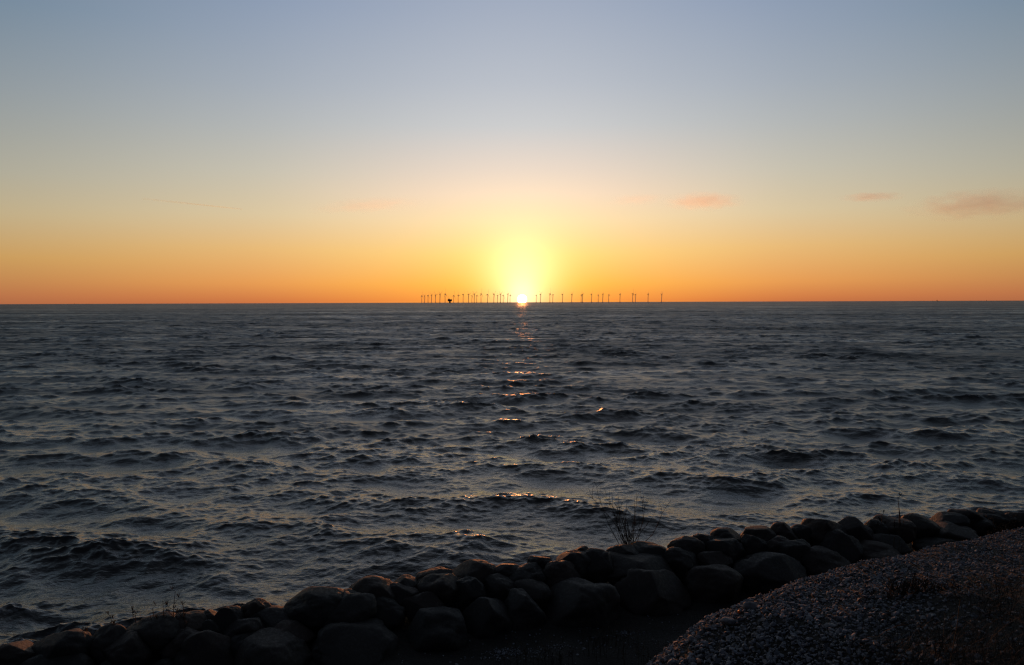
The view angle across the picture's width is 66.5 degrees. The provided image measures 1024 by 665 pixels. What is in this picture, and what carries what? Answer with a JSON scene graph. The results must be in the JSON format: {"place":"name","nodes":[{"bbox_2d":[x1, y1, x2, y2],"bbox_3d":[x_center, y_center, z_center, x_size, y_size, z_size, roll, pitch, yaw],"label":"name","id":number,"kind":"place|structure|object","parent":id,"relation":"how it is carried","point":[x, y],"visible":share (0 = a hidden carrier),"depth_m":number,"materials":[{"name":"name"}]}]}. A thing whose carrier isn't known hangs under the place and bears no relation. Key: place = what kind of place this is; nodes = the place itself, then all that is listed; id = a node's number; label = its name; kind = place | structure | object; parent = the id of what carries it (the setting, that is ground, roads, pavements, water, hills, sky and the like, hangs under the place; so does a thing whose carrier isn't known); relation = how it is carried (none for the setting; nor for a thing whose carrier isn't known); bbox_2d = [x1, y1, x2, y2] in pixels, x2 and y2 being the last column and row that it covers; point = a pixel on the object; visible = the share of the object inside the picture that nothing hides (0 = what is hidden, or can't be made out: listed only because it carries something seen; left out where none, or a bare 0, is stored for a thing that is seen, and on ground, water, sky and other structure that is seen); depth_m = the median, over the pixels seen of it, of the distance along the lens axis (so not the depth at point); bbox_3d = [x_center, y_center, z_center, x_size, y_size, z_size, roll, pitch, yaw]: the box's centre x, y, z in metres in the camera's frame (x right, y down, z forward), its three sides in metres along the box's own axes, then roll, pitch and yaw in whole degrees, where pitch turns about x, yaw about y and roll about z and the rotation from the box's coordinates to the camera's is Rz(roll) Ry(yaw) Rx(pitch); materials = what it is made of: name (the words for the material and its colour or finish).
{"place":"outdoors","nodes":[
{"label":"outdoors","id":0,"kind":"place"},
{"bbox_2d":[0,301,1023,644],"bbox_3d":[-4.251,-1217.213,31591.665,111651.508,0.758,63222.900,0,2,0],"label":"water","id":1,"kind":"structure","parent":0,"point":[216,457],"depth_m":29.61,"materials":[{"name":"liquid"}]},
{"bbox_2d":[0,0,1023,303],"label":"sky","id":2,"kind":"structure","parent":0,"point":[152,151],"materials":[{"name":"blue"}]},
{"bbox_2d":[398,614,704,664],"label":"spilled gravel","id":3,"kind":"structure","parent":0,"point":[519,653],"depth_m":9.43,"materials":[{"name":"grey gravel"}]},
{"bbox_2d":[94,530,1023,664],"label":"ground","id":4,"kind":"structure","parent":0,"point":[685,620],"depth_m":6.98,"materials":[{"name":"soil"}]},
{"bbox_2d":[0,640,34,664],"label":"boulder","id":5,"kind":"object","parent":4,"relation":"on","point":[16,653],"visible":0.67,"depth_m":8.60,"materials":[{"name":"stone"}]},
{"bbox_2d":[19,653,93,664],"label":"boulder","id":6,"kind":"object","parent":4,"relation":"on","point":[74,659],"visible":0.63,"depth_m":8.61,"materials":[{"name":"stone"}]},
{"bbox_2d":[31,628,93,658],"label":"boulder","id":7,"kind":"object","parent":4,"relation":"on","point":[70,642],"visible":0.7,"depth_m":8.75,"materials":[{"name":"stone"}]},
{"bbox_2d":[89,623,125,664],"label":"boulder","id":8,"kind":"object","parent":4,"relation":"on","point":[105,636],"visible":0.42,"depth_m":8.93,"materials":[{"name":"stone"}]},
{"bbox_2d":[101,630,152,664],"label":"boulder","id":9,"kind":"object","parent":4,"relation":"on","point":[131,647],"visible":0.87,"depth_m":8.80,"materials":[{"name":"stone"}]},
{"bbox_2d":[125,611,179,657],"bbox_3d":[-4.227,3.586,9.253,0.788,0.485,0.647,-1,2,-25],"label":"boulder","id":10,"kind":"object","parent":4,"relation":"on","point":[158,634],"visible":0.51,"depth_m":9.05,"materials":[{"name":"stone"}]},
{"bbox_2d":[131,586,188,626],"bbox_3d":[-4.133,3.340,9.200,0.728,0.686,0.214,0,2,0],"label":"dry weed","id":11,"kind":"object","parent":10,"relation":"on","point":[177,610],"visible":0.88,"depth_m":9.24,"materials":[{"name":"brown plant"}]},
{"bbox_2d":[160,626,200,658],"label":"boulder","id":12,"kind":"object","parent":4,"relation":"on","point":[171,648],"visible":0.41,"depth_m":8.97,"materials":[{"name":"stone"}]},
{"bbox_2d":[176,610,206,630],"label":"boulder","id":13,"kind":"object","parent":4,"relation":"on","point":[195,618],"visible":0.48,"depth_m":9.30,"materials":[{"name":"stone"}]},
{"bbox_2d":[204,609,216,619],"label":"boulder","id":14,"kind":"object","parent":13,"relation":"on","point":[210,614],"visible":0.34,"depth_m":9.47,"materials":[{"name":"stone"}]},
{"bbox_2d":[173,630,233,664],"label":"boulder","id":15,"kind":"object","parent":4,"relation":"on","point":[207,647],"visible":0.83,"depth_m":8.92,"materials":[{"name":"stone"}]},
{"bbox_2d":[212,605,243,633],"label":"boulder","id":16,"kind":"object","parent":4,"relation":"on","point":[223,618],"visible":0.53,"depth_m":9.40,"materials":[{"name":"stone"}]},
{"bbox_2d":[223,617,264,637],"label":"boulder","id":17,"kind":"object","parent":4,"relation":"on","point":[243,625],"visible":0.46,"depth_m":9.28,"materials":[{"name":"stone"}]},
{"bbox_2d":[249,605,291,627],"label":"boulder","id":18,"kind":"object","parent":4,"relation":"on","point":[272,615],"visible":0.39,"depth_m":9.55,"materials":[{"name":"stone"}]},
{"bbox_2d":[241,598,270,617],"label":"boulder","id":19,"kind":"object","parent":18,"relation":"on","point":[251,607],"visible":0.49,"depth_m":9.61,"materials":[{"name":"stone"}]},
{"bbox_2d":[234,627,312,664],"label":"boulder","id":20,"kind":"object","parent":4,"relation":"on","point":[269,646],"visible":0.97,"depth_m":8.95,"materials":[{"name":"stone"}]},
{"bbox_2d":[274,620,315,645],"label":"boulder","id":21,"kind":"object","parent":4,"relation":"on","point":[296,628],"visible":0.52,"depth_m":9.42,"materials":[{"name":"stone"}]},
{"bbox_2d":[284,586,343,629],"bbox_3d":[-2.463,3.498,9.883,0.823,0.498,0.723,-1,2,-14],"label":"boulder","id":22,"kind":"object","parent":4,"relation":"on","point":[312,607],"visible":0.81,"depth_m":9.65,"materials":[{"name":"stone"}]},
{"bbox_2d":[320,588,376,628],"bbox_3d":[-2.113,3.558,9.866,0.800,0.541,0.690,-1,2,-12],"label":"boulder","id":23,"kind":"object","parent":4,"relation":"on","point":[353,606],"visible":0.53,"depth_m":9.67,"materials":[{"name":"stone"}]},
{"bbox_2d":[311,618,398,664],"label":"boulder","id":24,"kind":"object","parent":4,"relation":"on","point":[372,641],"visible":0.92,"depth_m":9.22,"materials":[{"name":"stone"}]},
{"bbox_2d":[349,576,395,600],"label":"boulder","id":25,"kind":"object","parent":4,"relation":"on","point":[377,586],"visible":0.44,"depth_m":10.09,"materials":[{"name":"stone"}]},
{"bbox_2d":[373,597,404,629],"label":"boulder","id":26,"kind":"object","parent":4,"relation":"on","point":[390,613],"visible":0.58,"depth_m":9.82,"materials":[{"name":"stone"}]},
{"bbox_2d":[390,582,418,605],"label":"boulder","id":27,"kind":"object","parent":4,"relation":"on","point":[401,592],"visible":0.41,"depth_m":10.15,"materials":[{"name":"stone"}]},
{"bbox_2d":[393,574,417,586],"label":"boulder","id":28,"kind":"object","parent":27,"relation":"on","point":[408,580],"visible":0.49,"depth_m":10.38,"materials":[{"name":"stone"}]},
{"bbox_2d":[402,591,444,620],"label":"boulder","id":29,"kind":"object","parent":4,"relation":"on","point":[412,605],"visible":0.57,"depth_m":10.03,"materials":[{"name":"stone"}]},
{"bbox_2d":[406,606,468,651],"bbox_3d":[-0.971,3.792,9.767,0.854,0.662,0.768,0,2,-6],"label":"boulder","id":30,"kind":"object","parent":4,"relation":"on","point":[438,629],"visible":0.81,"depth_m":9.56,"materials":[{"name":"stone"}]},
{"bbox_2d":[416,573,458,607],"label":"boulder","id":31,"kind":"object","parent":4,"relation":"on","point":[443,587],"visible":0.61,"depth_m":10.23,"materials":[{"name":"stone"}]},
{"bbox_2d":[416,567,452,582],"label":"boulder","id":32,"kind":"object","parent":31,"relation":"on","point":[420,575],"visible":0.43,"depth_m":10.57,"materials":[{"name":"stone"}]},
{"bbox_2d":[453,576,487,612],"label":"boulder","id":33,"kind":"object","parent":4,"relation":"on","point":[471,589],"visible":0.66,"depth_m":10.27,"materials":[{"name":"stone"}]},
{"bbox_2d":[453,559,495,583],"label":"boulder","id":34,"kind":"object","parent":4,"relation":"on","point":[480,570],"visible":0.61,"depth_m":10.67,"materials":[{"name":"stone"}]},
{"bbox_2d":[462,597,512,638],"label":"boulder","id":35,"kind":"object","parent":4,"relation":"on","point":[486,617],"visible":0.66,"depth_m":9.88,"materials":[{"name":"stone"}]},
{"bbox_2d":[484,573,514,601],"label":"boulder","id":36,"kind":"object","parent":4,"relation":"on","point":[499,586],"visible":0.6,"depth_m":10.43,"materials":[{"name":"stone"}]},
{"bbox_2d":[504,588,545,629],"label":"boulder","id":37,"kind":"object","parent":4,"relation":"on","point":[525,611],"visible":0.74,"depth_m":10.01,"materials":[{"name":"stone"}]},
{"bbox_2d":[503,635,551,664],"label":"dry weed","id":38,"kind":"object","parent":4,"relation":"on","point":[525,654],"visible":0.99,"depth_m":9.08,"materials":[{"name":"brown plant"}]},
{"bbox_2d":[515,579,552,611],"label":"boulder","id":39,"kind":"object","parent":4,"relation":"on","point":[540,594],"visible":0.6,"depth_m":10.40,"materials":[{"name":"stone"}]},
{"bbox_2d":[509,562,545,581],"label":"boulder","id":40,"kind":"object","parent":39,"relation":"on","point":[532,570],"visible":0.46,"depth_m":10.69,"materials":[{"name":"stone"}]},
{"bbox_2d":[495,563,519,576],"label":"boulder","id":41,"kind":"object","parent":40,"relation":"on","point":[507,569],"visible":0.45,"depth_m":10.73,"materials":[{"name":"stone"}]},
{"bbox_2d":[514,645,573,664],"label":"dry weed","id":42,"kind":"object","parent":4,"relation":"on","point":[559,659],"visible":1,"depth_m":9.03,"materials":[{"name":"brown plant"}]},
{"bbox_2d":[542,560,580,587],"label":"boulder","id":43,"kind":"object","parent":4,"relation":"on","point":[554,572],"visible":0.4,"depth_m":10.75,"materials":[{"name":"stone"}]},
{"bbox_2d":[527,556,551,568],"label":"boulder","id":44,"kind":"object","parent":43,"relation":"on","point":[541,561],"visible":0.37,"depth_m":10.98,"materials":[{"name":"stone"}]},
{"bbox_2d":[556,550,590,578],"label":"boulder","id":45,"kind":"object","parent":4,"relation":"on","point":[580,560],"visible":0.56,"depth_m":11.03,"materials":[{"name":"stone"}]},
{"bbox_2d":[575,546,588,551],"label":"boulder","id":46,"kind":"object","parent":45,"relation":"on","point":[583,548],"visible":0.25,"depth_m":11.38,"materials":[{"name":"stone"}]},
{"bbox_2d":[544,577,619,627],"bbox_3d":[0.929,3.715,10.491,1.052,0.778,0.912,0,2,5],"label":"boulder","id":47,"kind":"object","parent":4,"relation":"on","point":[574,602],"visible":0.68,"depth_m":10.19,"materials":[{"name":"stone"}]},
{"bbox_2d":[584,548,612,582],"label":"boulder","id":48,"kind":"object","parent":4,"relation":"on","point":[599,569],"visible":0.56,"depth_m":11.05,"materials":[{"name":"stone"}]},
{"bbox_2d":[607,551,674,584],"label":"boulder","id":49,"kind":"object","parent":4,"relation":"on","point":[623,564],"visible":0.48,"depth_m":11.08,"materials":[{"name":"stone"}]},
{"bbox_2d":[606,544,638,554],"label":"boulder","id":50,"kind":"object","parent":49,"relation":"on","point":[630,549],"visible":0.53,"depth_m":11.42,"materials":[{"name":"stone"}]},
{"bbox_2d":[632,541,665,557],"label":"boulder","id":51,"kind":"object","parent":49,"relation":"on","point":[647,547],"visible":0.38,"depth_m":11.47,"materials":[{"name":"stone"}]},
{"bbox_2d":[588,478,669,544],"bbox_3d":[1.744,2.851,11.993,0.842,1.284,1.260,-1,2,-27],"label":"bare bush","id":52,"kind":"object","parent":51,"relation":"on","point":[630,536],"visible":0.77,"depth_m":11.99,"materials":[{"name":"brown plant"}]},
{"bbox_2d":[613,568,691,616],"bbox_3d":[1.945,3.666,10.850,1.092,0.783,0.948,0,2,10],"label":"boulder","id":53,"kind":"object","parent":4,"relation":"on","point":[656,593],"visible":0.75,"depth_m":10.62,"materials":[{"name":"stone"}]},
{"bbox_2d":[664,547,698,583],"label":"boulder","id":54,"kind":"object","parent":4,"relation":"on","point":[681,561],"visible":0.54,"depth_m":11.30,"materials":[{"name":"stone"}]},
{"bbox_2d":[667,536,704,554],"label":"boulder","id":55,"kind":"object","parent":54,"relation":"on","point":[695,546],"visible":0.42,"depth_m":11.63,"materials":[{"name":"stone"}]},
{"bbox_2d":[682,564,743,603],"bbox_3d":[2.850,3.647,11.145,0.878,0.683,0.729,0,2,14],"label":"boulder","id":56,"kind":"object","parent":4,"relation":"on","point":[717,583],"visible":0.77,"depth_m":10.88,"materials":[{"name":"stone"}]},
{"bbox_2d":[696,551,732,567],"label":"boulder","id":57,"kind":"object","parent":4,"relation":"on","point":[704,558],"visible":0.49,"depth_m":11.45,"materials":[{"name":"stone"}]},
{"bbox_2d":[705,538,744,561],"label":"boulder","id":58,"kind":"object","parent":4,"relation":"on","point":[733,548],"visible":0.57,"depth_m":11.67,"materials":[{"name":"stone"}]},
{"bbox_2d":[692,533,712,543],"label":"boulder","id":59,"kind":"object","parent":58,"relation":"on","point":[703,538],"visible":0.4,"depth_m":11.89,"materials":[{"name":"stone"}]},
{"bbox_2d":[710,527,740,541],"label":"boulder","id":60,"kind":"object","parent":58,"relation":"on","point":[722,532],"visible":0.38,"depth_m":12.06,"materials":[{"name":"stone"}]},
{"bbox_2d":[740,534,768,556],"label":"boulder","id":61,"kind":"object","parent":4,"relation":"on","point":[751,544],"visible":0.47,"depth_m":11.82,"materials":[{"name":"stone"}]},
{"bbox_2d":[740,525,776,540],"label":"boulder","id":62,"kind":"object","parent":4,"relation":"on","point":[766,533],"visible":0.52,"depth_m":12.12,"materials":[{"name":"stone"}]},
{"bbox_2d":[732,552,806,594],"bbox_3d":[3.741,3.614,11.487,1.129,0.728,0.918,1,2,18],"label":"boulder","id":63,"kind":"object","parent":4,"relation":"on","point":[762,573],"visible":0.69,"depth_m":11.20,"materials":[{"name":"stone"}]},
{"bbox_2d":[767,535,788,552],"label":"boulder","id":64,"kind":"object","parent":4,"relation":"on","point":[773,544],"visible":0.34,"depth_m":11.88,"materials":[{"name":"stone"}]},
{"bbox_2d":[770,522,798,539],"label":"boulder","id":65,"kind":"object","parent":4,"relation":"on","point":[784,529],"visible":0.46,"depth_m":12.30,"materials":[{"name":"stone"}]},
{"bbox_2d":[778,539,810,562],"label":"boulder","id":66,"kind":"object","parent":4,"relation":"on","point":[797,549],"visible":0.42,"depth_m":11.74,"materials":[{"name":"stone"}]},
{"bbox_2d":[801,518,847,546],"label":"boulder","id":67,"kind":"object","parent":4,"relation":"on","point":[820,528],"visible":0.5,"depth_m":12.38,"materials":[{"name":"stone"}]},
{"bbox_2d":[791,524,811,541],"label":"boulder","id":68,"kind":"object","parent":67,"relation":"on","point":[800,531],"visible":0.59,"depth_m":12.34,"materials":[{"name":"stone"}]},
{"bbox_2d":[801,545,850,576],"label":"boulder","id":69,"kind":"object","parent":4,"relation":"on","point":[817,560],"visible":0.55,"depth_m":11.64,"materials":[{"name":"stone"}]},
{"bbox_2d":[815,529,863,563],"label":"boulder","id":70,"kind":"object","parent":4,"relation":"on","point":[844,545],"visible":0.63,"depth_m":12.13,"materials":[{"name":"stone"}]},
{"bbox_2d":[837,516,873,541],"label":"boulder","id":71,"kind":"object","parent":4,"relation":"on","point":[857,528],"visible":0.43,"depth_m":12.55,"materials":[{"name":"stone"}]},
{"bbox_2d":[859,539,901,561],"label":"boulder","id":72,"kind":"object","parent":4,"relation":"on","point":[874,549],"visible":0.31,"depth_m":12.10,"materials":[{"name":"stone"}]},
{"bbox_2d":[872,533,911,554],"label":"boulder","id":73,"kind":"object","parent":4,"relation":"on","point":[889,540],"visible":0.4,"depth_m":12.37,"materials":[{"name":"stone"}]},
{"bbox_2d":[864,519,890,534],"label":"boulder","id":74,"kind":"object","parent":73,"relation":"on","point":[872,524],"visible":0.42,"depth_m":12.70,"materials":[{"name":"stone"}]},
{"bbox_2d":[873,514,916,543],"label":"boulder","id":75,"kind":"object","parent":4,"relation":"on","point":[906,531],"visible":0.57,"depth_m":12.67,"materials":[{"name":"stone"}]},
{"bbox_2d":[877,493,906,543],"bbox_3d":[6.177,3.030,12.685,0.542,0.844,0.104,0,2,0],"label":"dry weed","id":76,"kind":"object","parent":75,"relation":"on","point":[880,519],"visible":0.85,"depth_m":12.69,"materials":[{"name":"brown plant"}]},
{"bbox_2d":[868,571,956,598],"bbox_3d":[2.947,1.903,5.742,0.692,0.281,0.227,0,2,0],"label":"dry weed","id":77,"kind":"object","parent":4,"relation":"on","point":[915,587],"visible":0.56,"depth_m":5.70,"materials":[{"name":"brown plant"}]},
{"bbox_2d":[823,539,1023,664],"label":"dry grass","id":78,"kind":"structure","parent":4,"relation":"on","point":[983,649],"depth_m":4.82,"materials":[{"name":"plant"}]},
{"bbox_2d":[912,537,955,550],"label":"boulder","id":79,"kind":"object","parent":4,"relation":"on","point":[920,543],"visible":0.38,"depth_m":12.59,"materials":[{"name":"stone"}]},
{"bbox_2d":[944,599,960,659],"bbox_3d":[2.583,1.815,4.580,0.086,0.506,0.052,0,2,0],"label":"dry weed","id":80,"kind":"object","parent":4,"relation":"on","point":[953,629],"visible":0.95,"depth_m":4.57,"materials":[{"name":"brown plant"}]},
{"bbox_2d":[936,521,978,540],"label":"boulder","id":81,"kind":"object","parent":4,"relation":"on","point":[951,530],"visible":0.47,"depth_m":12.76,"materials":[{"name":"stone"}]},
{"bbox_2d":[901,513,939,538],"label":"boulder","id":82,"kind":"object","parent":81,"relation":"on","point":[926,526],"visible":0.52,"depth_m":12.83,"materials":[{"name":"stone"}]},
{"bbox_2d":[930,512,970,526],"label":"boulder","id":83,"kind":"object","parent":81,"relation":"on","point":[958,519],"visible":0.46,"depth_m":13.20,"materials":[{"name":"stone"}]},
{"bbox_2d":[970,516,995,536],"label":"boulder","id":84,"kind":"object","parent":4,"relation":"on","point":[983,527],"visible":0.5,"depth_m":13.13,"materials":[{"name":"stone"}]},
{"bbox_2d":[947,508,983,526],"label":"boulder","id":85,"kind":"object","parent":84,"relation":"on","point":[973,516],"visible":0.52,"depth_m":13.25,"materials":[{"name":"stone"}]},
{"bbox_2d":[976,508,1018,532],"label":"boulder","id":86,"kind":"object","parent":4,"relation":"on","point":[998,517],"visible":0.5,"depth_m":13.35,"materials":[{"name":"stone"}]},
{"bbox_2d":[1005,513,1023,527],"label":"boulder","id":87,"kind":"object","parent":4,"relation":"on","point":[1019,517],"visible":0.42,"depth_m":13.48,"materials":[{"name":"stone"}]},
{"bbox_2d":[646,527,1023,664],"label":"gravel","id":88,"kind":"structure","parent":0,"point":[660,657],"depth_m":5.63,"materials":[{"name":"grey gravel"}]},
{"bbox_2d":[688,635,696,642],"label":"stone","id":89,"kind":"object","parent":88,"relation":"on","point":[691,638],"visible":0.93,"depth_m":5.72,"materials":[{"name":"grey stone"}]},
{"bbox_2d":[720,617,734,624],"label":"stone","id":90,"kind":"object","parent":88,"relation":"on","point":[728,621],"visible":1,"depth_m":5.69,"materials":[{"name":"grey stone"}]},
{"bbox_2d":[742,602,757,609],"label":"stone","id":91,"kind":"object","parent":88,"relation":"on","point":[748,605],"visible":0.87,"depth_m":5.79,"materials":[{"name":"grey stone"}]}
]}

